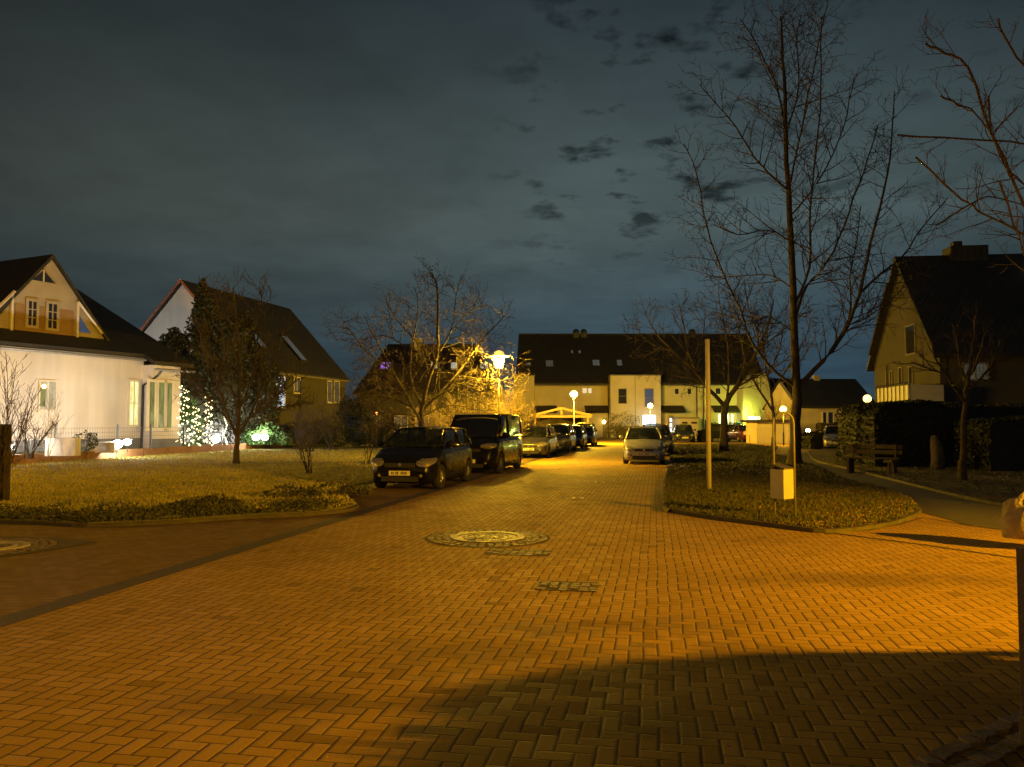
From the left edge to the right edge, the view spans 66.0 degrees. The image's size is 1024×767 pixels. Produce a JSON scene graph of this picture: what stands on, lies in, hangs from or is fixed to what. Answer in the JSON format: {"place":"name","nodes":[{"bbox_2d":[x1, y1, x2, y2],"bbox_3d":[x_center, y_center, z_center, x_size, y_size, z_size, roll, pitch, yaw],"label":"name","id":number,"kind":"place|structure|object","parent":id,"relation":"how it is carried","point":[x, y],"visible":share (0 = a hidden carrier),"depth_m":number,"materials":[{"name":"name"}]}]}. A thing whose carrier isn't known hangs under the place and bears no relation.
{"place":"outdoors","nodes":[
{"label":"outdoors","id":0,"kind":"place"},
{"bbox_2d":[0,254,194,451],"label":"house","id":1,"kind":"structure","parent":0,"point":[95,364],"depth_m":37.77,"materials":[{"name":"white paint"}]},
{"bbox_2d":[25,298,39,328],"bbox_3d":[-22.147,-3.235,36.368,0.080,1.349,0.624,-1,-3,25],"label":"window","id":2,"kind":"structure","parent":1,"relation":"in","point":[31,305],"depth_m":36.34,"materials":[{"name":"paint"}]},
{"bbox_2d":[32,269,56,284],"bbox_3d":[-21.944,-5.054,36.913,0.075,0.663,1.411,-1,-3,25],"label":"window","id":3,"kind":"structure","parent":1,"relation":"in","point":[39,278],"depth_m":36.95,"materials":[{"name":"glass"}]},
{"bbox_2d":[36,379,58,411],"bbox_3d":[-21.129,0.572,35.924,0.210,1.479,0.994,-1,-3,25],"label":"window","id":4,"kind":"structure","parent":1,"relation":"in","point":[51,385],"depth_m":35.91,"materials":[{"name":"grey glass"}]},
{"bbox_2d":[45,300,59,331],"bbox_3d":[-21.735,-3.188,37.257,0.080,1.398,0.667,-1,-3,25],"label":"window","id":5,"kind":"structure","parent":1,"relation":"in","point":[52,311],"depth_m":37.22,"materials":[{"name":"paint"}]},
{"bbox_2d":[79,314,91,334],"bbox_3d":[-21.022,-2.937,38.802,0.075,1.003,0.784,-1,-3,25],"label":"window","id":6,"kind":"structure","parent":1,"relation":"in","point":[83,329],"depth_m":38.66,"materials":[{"name":"glass"}]},
{"bbox_2d":[126,379,140,427],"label":"window","id":7,"kind":"structure","parent":1,"relation":"in","point":[134,385],"depth_m":40.10,"materials":[{"name":"yellow glass"}]},
{"bbox_2d":[145,379,157,431],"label":"window","id":8,"kind":"structure","parent":1,"relation":"in","point":[151,391],"depth_m":40.25,"materials":[{"name":"grey"}]},
{"bbox_2d":[156,380,167,430],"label":"window","id":9,"kind":"structure","parent":1,"relation":"in","point":[161,383],"depth_m":40.81,"materials":[{"name":"grey"}]},
{"bbox_2d":[164,380,175,430],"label":"window","id":10,"kind":"structure","parent":1,"relation":"in","point":[171,383],"depth_m":41.31,"materials":[{"name":"grey"}]},
{"bbox_2d":[11,442,306,454],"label":"garden ground","id":11,"kind":"structure","parent":0,"point":[16,453],"depth_m":39.81,"materials":[{"name":"brown soil"}]},
{"bbox_2d":[45,438,80,455],"bbox_3d":[-17.611,2.490,30.914,1.169,0.687,0.400,0,-3,0],"label":"planter","id":12,"kind":"object","parent":11,"relation":"on","point":[69,447],"visible":0.94,"depth_m":30.72,"materials":[{"name":"white paint"}]},
{"bbox_2d":[72,430,98,453],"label":"shrub","id":13,"kind":"object","parent":11,"relation":"on","point":[89,438],"visible":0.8,"depth_m":32.86,"materials":[{"name":"green plant"}]},
{"bbox_2d":[88,442,118,452],"bbox_3d":[-17.579,2.752,33.904,1.117,0.466,0.400,0,-3,0],"label":"planter","id":14,"kind":"object","parent":11,"relation":"on","point":[106,447],"visible":0.64,"depth_m":33.71,"materials":[{"name":"white paint"}]},
{"bbox_2d":[11,424,223,453],"bbox_3d":[-17.753,2.536,36.799,0.081,1.250,17.483,0,-3,10],"label":"garden fence","id":15,"kind":"object","parent":11,"relation":"on","point":[117,436],"visible":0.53,"depth_m":37.91,"materials":[{"name":"metal"}]},
{"bbox_2d":[179,393,205,445],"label":"shrub","id":16,"kind":"object","parent":11,"relation":"on","point":[191,409],"visible":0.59,"depth_m":43.16,"materials":[{"name":"green plant"}]},
{"bbox_2d":[158,277,255,444],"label":"evergreen tree","id":17,"kind":"object","parent":11,"relation":"on","point":[174,339],"visible":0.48,"depth_m":45.95,"materials":[{"name":"green plant"}]},
{"bbox_2d":[140,279,349,442],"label":"house","id":18,"kind":"structure","parent":11,"relation":"on","point":[173,308],"depth_m":58.70,"materials":[{"name":"brown paint"}]},
{"bbox_2d":[326,380,331,402],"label":"window","id":19,"kind":"structure","parent":18,"relation":"in","point":[329,383],"depth_m":62.23,"materials":[{"name":"grey glass"}]},
{"bbox_2d":[333,381,339,402],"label":"window","id":20,"kind":"structure","parent":18,"relation":"in","point":[336,383],"depth_m":63.39,"materials":[{"name":"grey glass"}]},
{"bbox_2d":[214,309,286,443],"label":"evergreen tree","id":21,"kind":"object","parent":11,"relation":"on","point":[253,423],"visible":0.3,"depth_m":47.93,"materials":[{"name":"green plant"}]},
{"bbox_2d":[241,422,293,445],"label":"shrub","id":22,"kind":"object","parent":11,"relation":"on","point":[271,433],"visible":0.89,"depth_m":46.72,"materials":[{"name":"green plant"}]},
{"bbox_2d":[0,443,383,522],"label":"lawn","id":23,"kind":"structure","parent":0,"point":[344,506],"depth_m":21.88,"materials":[{"name":"green plant"}]},
{"bbox_2d":[0,424,11,500],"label":"wooden post","id":24,"kind":"object","parent":23,"relation":"on","point":[2,437],"visible":0.61,"depth_m":15.54,"materials":[{"name":"brown wood"}]},
{"bbox_2d":[0,346,43,500],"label":"bare shrub","id":25,"kind":"object","parent":23,"relation":"on","point":[7,418],"visible":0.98,"depth_m":15.35,"materials":[{"name":"brown plant"}]},
{"bbox_2d":[19,411,59,458],"bbox_3d":[-17.546,1.853,29.265,1.419,1.892,0.948,1,-3,-19],"label":"bare shrub","id":26,"kind":"object","parent":23,"relation":"on","point":[31,455],"visible":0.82,"depth_m":29.18,"materials":[{"name":"brown plant"}]},
{"bbox_2d":[28,390,74,456],"bbox_3d":[-17.810,1.500,30.289,1.749,2.672,1.444,0,-3,0],"label":"bare shrub","id":27,"kind":"object","parent":23,"relation":"on","point":[52,427],"visible":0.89,"depth_m":30.46,"materials":[{"name":"brown plant"}]},
{"bbox_2d":[11,442,294,464],"bbox_3d":[-16.780,3.417,40.211,0.211,0.435,26.012,0,-3,10],"label":"edging board","id":28,"kind":"object","parent":23,"relation":"on","point":[39,457],"visible":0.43,"depth_m":36.73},
{"bbox_2d":[0,492,346,522],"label":"ground cover","id":29,"kind":"object","parent":23,"relation":"on","point":[124,511],"visible":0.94,"depth_m":13.28,"materials":[{"name":"green plant"}]},
{"bbox_2d":[193,493,242,507],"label":"weed clump","id":30,"kind":"object","parent":23,"relation":"on","point":[226,498],"visible":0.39,"depth_m":14.32,"materials":[{"name":"green plant"}]},
{"bbox_2d":[162,268,322,463],"bbox_3d":[-10.309,-0.782,30.049,6.085,7.835,3.636,1,-3,-13],"label":"bare tree","id":31,"kind":"object","parent":23,"relation":"on","point":[237,430],"visible":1,"depth_m":29.94,"materials":[{"name":"brown plant"}]},
{"bbox_2d":[262,482,322,497],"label":"weed clump","id":32,"kind":"object","parent":23,"relation":"on","point":[311,493],"visible":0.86,"depth_m":16.24,"materials":[{"name":"green plant"}]},
{"bbox_2d":[278,411,319,473],"bbox_3d":[-6.375,1.769,23.752,1.113,1.977,1.259,0,-3,0],"label":"bare shrub","id":33,"kind":"object","parent":23,"relation":"on","point":[309,455],"visible":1,"depth_m":23.60,"materials":[{"name":"brown plant"}]},
{"bbox_2d":[277,406,320,449],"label":"bare shrub","id":34,"kind":"object","parent":23,"relation":"on","point":[294,430],"visible":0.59,"depth_m":44.94,"materials":[{"name":"brown plant"}]},
{"bbox_2d":[270,416,353,446],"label":"shrub","id":35,"kind":"object","parent":23,"relation":"on","point":[322,440],"visible":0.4,"depth_m":50.93,"materials":[{"name":"green plant"}]},
{"bbox_2d":[286,391,338,451],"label":"bare shrub","id":36,"kind":"object","parent":23,"relation":"on","point":[308,429],"visible":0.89,"depth_m":41.80,"materials":[{"name":"brown plant"}]},
{"bbox_2d":[303,388,350,449],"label":"bare shrub","id":37,"kind":"object","parent":23,"relation":"on","point":[329,432],"visible":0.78,"depth_m":44.89,"materials":[{"name":"brown plant"}]},
{"bbox_2d":[308,479,372,495],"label":"weed clump","id":38,"kind":"object","parent":23,"relation":"on","point":[343,489],"visible":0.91,"depth_m":16.89,"materials":[{"name":"green plant"}]},
{"bbox_2d":[336,395,399,447],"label":"shrub","id":39,"kind":"object","parent":23,"relation":"on","point":[359,437],"visible":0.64,"depth_m":49.48,"materials":[{"name":"brown plant"}]},
{"bbox_2d":[362,424,382,464],"bbox_3d":[-5.131,2.252,28.985,0.720,1.539,1.427,1,-3,-20],"label":"sapling","id":40,"kind":"object","parent":23,"relation":"on","point":[368,461],"visible":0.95,"depth_m":28.90,"materials":[{"name":"brown plant"}]},
{"bbox_2d":[320,253,534,438],"bbox_3d":[-3.236,-1.044,31.534,8.425,8.510,5.680,0,-3,0],"label":"bare tree","id":41,"kind":"object","parent":23,"relation":"on","point":[421,415],"visible":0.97,"depth_m":31.50,"materials":[{"name":"brown plant"}]},
{"bbox_2d":[403,395,458,428],"bbox_3d":[-4.046,1.989,37.783,3.173,2.961,2.399,2,-4,-35],"label":"bush","id":42,"kind":"object","parent":23,"relation":"on","point":[426,420],"visible":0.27,"depth_m":37.52,"materials":[{"name":"brown plant"}]},
{"bbox_2d":[426,392,488,428],"bbox_3d":[-2.466,1.769,37.158,3.268,3.336,2.620,1,-3,-16],"label":"bush","id":43,"kind":"object","parent":23,"relation":"on","point":[444,420],"visible":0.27,"depth_m":36.67,"materials":[{"name":"plant"}]},
{"bbox_2d":[460,385,514,413],"bbox_3d":[-1.058,1.703,35.429,2.586,3.294,2.555,0,-3,0],"label":"bush","id":44,"kind":"object","parent":23,"relation":"on","point":[503,409],"visible":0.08,"depth_m":35.58,"materials":[{"name":"plant"}]},
{"bbox_2d":[0,438,604,616],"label":"side street","id":45,"kind":"structure","parent":0,"point":[111,556],"depth_m":10.11,"materials":[{"name":"asphalt"}]},
{"bbox_2d":[0,538,58,554],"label":"manhole cover","id":46,"kind":"object","parent":45,"relation":"on","point":[12,546],"visible":0.98,"depth_m":10.27,"materials":[{"name":"metal"}]},
{"bbox_2d":[0,536,98,556],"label":"ring","id":47,"kind":"object","parent":45,"relation":"on","point":[64,542],"visible":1,"depth_m":10.57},
{"bbox_2d":[0,484,358,527],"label":"kerb","id":48,"kind":"structure","parent":45,"relation":"on","point":[140,523],"depth_m":12.59,"materials":[{"name":"concrete"}]},
{"bbox_2d":[371,426,471,488],"bbox_3d":[-2.270,1.884,20.681,2.054,1.525,4.062,-1,-3,11],"label":"parked car","id":49,"kind":"object","parent":45,"relation":"on","point":[439,457],"visible":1,"depth_m":19.45,"materials":[{"name":"black paint"}]},
{"bbox_2d":[450,412,522,473],"bbox_3d":[-0.920,1.982,26.934,2.234,1.960,4.812,-1,-3,11],"label":"parked car","id":50,"kind":"object","parent":45,"relation":"on","point":[496,441],"visible":0.73,"depth_m":25.51,"materials":[{"name":"black paint"}]},
{"bbox_2d":[491,351,509,413],"bbox_3d":[-0.536,0.935,32.494,0.910,4.613,0.910,0,-3,0],"label":"street lamp","id":51,"kind":"object","parent":45,"relation":"on","point":[498,354],"visible":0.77,"depth_m":32.46,"materials":[{"name":"black plastic"}]},
{"bbox_2d":[483,382,536,436],"bbox_3d":[-0.103,1.613,36.774,2.625,3.603,2.488,2,-3,-29],"label":"bush","id":52,"kind":"object","parent":45,"relation":"on","point":[517,410],"visible":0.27,"depth_m":36.67,"materials":[{"name":"plant"}]},
{"bbox_2d":[522,404,547,426],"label":"bush","id":53,"kind":"object","parent":45,"relation":"on","point":[532,421],"visible":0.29,"depth_m":41.81,"materials":[{"name":"plant"}]},
{"bbox_2d":[520,425,557,457],"bbox_3d":[1.150,2.769,38.209,2.095,1.527,4.362,-1,-3,10],"label":"parked car","id":54,"kind":"object","parent":45,"relation":"on","point":[540,440],"visible":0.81,"depth_m":36.88,"materials":[{"name":"grey paint"}]},
{"bbox_2d":[530,407,591,425],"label":"carport","id":55,"kind":"object","parent":45,"relation":"on","point":[563,419],"visible":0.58,"depth_m":69.85,"materials":[{"name":"yellow wood"}]},
{"bbox_2d":[548,424,575,451],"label":"parked car","id":56,"kind":"object","parent":45,"relation":"on","point":[566,437],"visible":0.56,"depth_m":43.92,"materials":[{"name":"grey paint"}]},
{"bbox_2d":[573,425,587,448],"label":"parked car","id":57,"kind":"object","parent":45,"relation":"on","point":[581,437],"visible":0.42,"depth_m":50.16,"materials":[{"name":"grey paint"}]},
{"bbox_2d":[354,338,503,442],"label":"house","id":58,"kind":"structure","parent":0,"point":[397,368],"depth_m":66.92,"materials":[{"name":"brown tile"}]},
{"bbox_2d":[0,438,1023,766],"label":"road","id":59,"kind":"structure","parent":0,"point":[388,636],"depth_m":5.66,"materials":[{"name":"brown brick"}]},
{"bbox_2d":[0,446,579,626],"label":"gutter","id":60,"kind":"object","parent":59,"relation":"on","point":[8,619],"visible":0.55,"depth_m":8.79,"materials":[{"name":"grey stone"}]},
{"bbox_2d":[424,529,549,547],"bbox_3d":[-0.342,2.151,11.007,1.760,0.034,1.760,0,-3,0],"label":"manhole cover","id":61,"kind":"object","parent":59,"relation":"on","point":[486,538],"visible":1,"depth_m":10.88,"materials":[{"name":"metal"}]},
{"bbox_2d":[484,548,551,555],"bbox_3d":[0.077,2.095,9.776,0.800,0.022,0.457,-1,-3,10],"label":"cobble patch","id":62,"kind":"object","parent":59,"relation":"on","point":[527,552],"visible":1,"depth_m":9.74,"materials":[{"name":"grey stone"}]},
{"bbox_2d":[535,580,600,591],"bbox_3d":[0.559,1.992,7.733,0.616,0.022,0.455,-1,-3,10],"label":"cobble patch","id":63,"kind":"object","parent":59,"relation":"on","point":[570,586],"visible":1,"depth_m":7.71,"materials":[{"name":"grey stone"}]},
{"bbox_2d":[574,423,596,445],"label":"parked car","id":64,"kind":"object","parent":59,"relation":"on","point":[590,428],"visible":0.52,"depth_m":56.15,"materials":[{"name":"black paint"}]},
{"bbox_2d":[604,411,639,438],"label":"bush","id":65,"kind":"object","parent":59,"relation":"on","point":[611,427],"visible":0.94,"depth_m":79.51,"materials":[{"name":"brown plant"}]},
{"bbox_2d":[513,329,769,437],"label":"terrace","id":66,"kind":"structure","parent":59,"relation":"on","point":[598,373],"depth_m":88.09,"materials":[{"name":"beige paint"}]},
{"bbox_2d":[618,388,626,403],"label":"window","id":67,"kind":"structure","parent":66,"relation":"in","point":[622,392],"depth_m":86.42,"materials":[{"name":"black glass"}]},
{"bbox_2d":[644,388,653,406],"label":"window","id":68,"kind":"structure","parent":66,"relation":"in","point":[649,392],"depth_m":86.40,"materials":[{"name":"blue glass"}]},
{"bbox_2d":[642,414,655,424],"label":"window","id":69,"kind":"structure","parent":66,"relation":"in","point":[645,417],"depth_m":86.29,"materials":[{"name":"grey glass"}]},
{"bbox_2d":[619,427,668,463],"bbox_3d":[5.420,2.507,32.415,1.994,1.465,3.962,0,-3,9],"label":"parked car","id":70,"kind":"object","parent":59,"relation":"on","point":[643,443],"visible":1,"depth_m":30.89,"materials":[{"name":"silver metal"}]},
{"bbox_2d":[642,424,676,454],"bbox_3d":[7.300,2.836,40.108,2.074,1.585,4.162,0,-3,9],"label":"parked car","id":71,"kind":"object","parent":59,"relation":"on","point":[664,429],"visible":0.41,"depth_m":38.84,"materials":[{"name":"grey paint"}]},
{"bbox_2d":[672,424,695,441],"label":"parked car","id":72,"kind":"object","parent":59,"relation":"on","point":[684,432],"visible":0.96,"depth_m":65.95,"materials":[{"name":"grey paint"}]},
{"bbox_2d":[671,417,699,437],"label":"garage","id":73,"kind":"structure","parent":59,"relation":"on","point":[693,422],"depth_m":83.89,"materials":[{"name":"beige paint"}]},
{"bbox_2d":[696,429,713,441],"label":"hedge","id":74,"kind":"object","parent":59,"relation":"on","point":[701,436],"visible":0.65,"depth_m":67.15,"materials":[{"name":"green plant"}]},
{"bbox_2d":[711,422,741,437],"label":"hedge","id":75,"kind":"object","parent":59,"relation":"on","point":[717,433],"visible":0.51,"depth_m":83.96,"materials":[{"name":"green plant"}]},
{"bbox_2d":[728,425,745,441],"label":"parked car","id":76,"kind":"object","parent":59,"relation":"on","point":[737,433],"visible":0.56,"depth_m":67.99,"materials":[{"name":"red paint"}]},
{"bbox_2d":[740,420,789,443],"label":"shed","id":77,"kind":"structure","parent":59,"relation":"on","point":[759,431],"depth_m":61.89,"materials":[{"name":"beige paint"}]},
{"bbox_2d":[750,399,791,419],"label":"bush","id":78,"kind":"object","parent":59,"relation":"on","point":[770,417],"visible":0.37,"depth_m":66.55,"materials":[{"name":"brown plant"}]},
{"bbox_2d":[729,290,823,445],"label":"bare tree","id":79,"kind":"object","parent":59,"relation":"on","point":[771,407],"visible":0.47,"depth_m":55.98,"materials":[{"name":"brown plant"}]},
{"bbox_2d":[663,443,919,527],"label":"grass island","id":80,"kind":"structure","parent":59,"relation":"on","point":[720,483],"depth_m":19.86,"materials":[{"name":"plant"}]},
{"bbox_2d":[705,338,711,488],"bbox_3d":[4.605,0.728,18.488,0.106,3.612,0.110,0,-3,0],"label":"tall post","id":81,"kind":"object","parent":80,"relation":"on","point":[708,409],"visible":0.89,"depth_m":18.45,"materials":[{"name":"metal"}]},
{"bbox_2d":[617,272,826,450],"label":"bare tree","id":82,"kind":"object","parent":80,"relation":"on","point":[723,445],"visible":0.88,"depth_m":43.85,"materials":[{"name":"brown plant"}]},
{"bbox_2d":[768,411,795,514],"bbox_3d":[4.509,1.364,13.148,0.330,1.803,0.303,2,-4,-38],"label":"litter bin","id":83,"kind":"object","parent":80,"relation":"on","point":[783,481],"visible":0.95,"depth_m":13.09,"materials":[{"name":"metal"}]},
{"bbox_2d":[665,469,916,527],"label":"leaf litter","id":84,"kind":"object","parent":80,"relation":"on","point":[843,524],"visible":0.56,"depth_m":14.52,"materials":[{"name":"brown plant"}]},
{"bbox_2d":[662,0,962,463],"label":"bare tree","id":85,"kind":"object","parent":80,"relation":"on","point":[797,382],"visible":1,"depth_m":30.06,"materials":[{"name":"brown plant"}]},
{"bbox_2d":[662,455,921,533],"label":"kerb","id":86,"kind":"structure","parent":59,"relation":"on","point":[914,514],"depth_m":12.37,"materials":[{"name":"concrete"}]},
{"bbox_2d":[762,375,874,435],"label":"bungalow","id":87,"kind":"object","parent":59,"relation":"on","point":[823,400],"visible":0.52,"depth_m":67.43,"materials":[{"name":"beige paint"}]},
{"bbox_2d":[820,425,837,448],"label":"parked car","id":88,"kind":"object","parent":59,"relation":"on","point":[829,438],"visible":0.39,"depth_m":48.15,"materials":[{"name":"silver metal"}]},
{"bbox_2d":[808,451,1001,505],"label":"kerb","id":89,"kind":"structure","parent":59,"relation":"on","point":[944,492],"depth_m":19.13,"materials":[{"name":"concrete"}]},
{"bbox_2d":[835,533,1015,557],"bbox_3d":[5.380,2.121,10.357,0.149,0.001,4.371,2,-3,-30],"label":"gutter","id":90,"kind":"object","parent":59,"relation":"on","point":[931,545],"visible":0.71,"depth_m":10.22,"materials":[{"name":"grey concrete"}]},
{"bbox_2d":[908,711,1022,766],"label":"cobble edging","id":91,"kind":"object","parent":59,"relation":"on","point":[998,751],"visible":0.96,"depth_m":3.85,"materials":[{"name":"grey stone"}]},
{"bbox_2d":[998,492,1023,539],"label":"boulder","id":92,"kind":"object","parent":59,"relation":"on","point":[1011,521],"visible":1,"depth_m":10.04,"materials":[{"name":"stone"}]},
{"bbox_2d":[1016,547,1023,747],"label":"wooden post","id":93,"kind":"object","parent":59,"relation":"on","point":[1020,570],"visible":1,"depth_m":3.90,"materials":[{"name":"brown wood"}]},
{"bbox_2d":[0,0,1023,424],"label":"sky","id":94,"kind":"structure","parent":0,"point":[321,147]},
{"bbox_2d":[779,452,1001,528],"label":"path","id":95,"kind":"structure","parent":0,"point":[961,510],"depth_m":15.69,"materials":[{"name":"grey asphalt"}]},
{"bbox_2d":[809,448,1023,502],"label":"verge","id":96,"kind":"structure","parent":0,"point":[828,454],"depth_m":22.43,"materials":[{"name":"plant"}]},
{"bbox_2d":[801,430,837,448],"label":"hedge","id":97,"kind":"object","parent":96,"relation":"on","point":[812,440],"visible":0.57,"depth_m":48.98,"materials":[{"name":"green plant"}]},
{"bbox_2d":[841,444,901,472],"bbox_3d":[11.462,2.401,25.116,1.700,0.940,0.540,-3,-4,42],"label":"bench","id":98,"kind":"object","parent":96,"relation":"on","point":[850,463],"visible":0.91,"depth_m":25.29,"materials":[{"name":"brown wood"}]},
{"bbox_2d":[834,399,953,466],"bbox_3d":[14.299,1.876,29.796,3.011,2.561,3.535,0,-3,0],"label":"hedge","id":99,"kind":"object","parent":96,"relation":"on","point":[911,427],"visible":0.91,"depth_m":28.25,"materials":[{"name":"green plant"}]},
{"bbox_2d":[930,435,945,468],"bbox_3d":[14.355,2.346,26.611,0.473,1.202,0.466,0,-3,0],"label":"stone stele","id":100,"kind":"object","parent":96,"relation":"on","point":[937,455],"visible":0.85,"depth_m":26.46,"materials":[{"name":"grey stone"}]},
{"bbox_2d":[867,241,1023,406],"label":"house","id":101,"kind":"structure","parent":96,"relation":"on","point":[968,277],"depth_m":36.01,"materials":[{"name":"stucco"},{"name":"dark tile"}]},
{"bbox_2d":[904,323,915,355],"bbox_3d":[18.836,-2.073,37.238,0.080,1.400,1.200,0,-3,7],"label":"window","id":102,"kind":"structure","parent":101,"relation":"in","point":[910,340],"depth_m":37.24,"materials":[{"name":"grey paint"}]},
{"bbox_2d":[962,362,988,380],"bbox_3d":[19.937,-0.514,33.901,1.040,0.790,0.080,0,-3,7],"label":"window","id":103,"kind":"structure","parent":101,"relation":"in","point":[982,367],"depth_m":33.87,"materials":[{"name":"grey glass"}]},
{"bbox_2d":[880,296,1012,479],"bbox_3d":[12.465,0.123,21.512,5.522,5.167,1.694,2,-3,-30],"label":"bare tree","id":104,"kind":"object","parent":96,"relation":"on","point":[962,461],"visible":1,"depth_m":21.62,"materials":[{"name":"brown plant"}]},
{"bbox_2d":[887,9,1023,271],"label":"bare tree","id":105,"kind":"object","parent":96,"relation":"on","point":[988,125],"visible":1,"depth_m":13.01,"materials":[{"name":"brown plant"}]},
{"bbox_2d":[937,402,1023,463],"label":"hedge","id":106,"kind":"object","parent":96,"relation":"on","point":[988,410],"visible":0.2,"depth_m":30.06,"materials":[{"name":"green plant"}]},
{"bbox_2d":[952,415,1023,470],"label":"hedge","id":107,"kind":"object","parent":96,"relation":"on","point":[994,443],"visible":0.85,"depth_m":25.54,"materials":[{"name":"green plant"}]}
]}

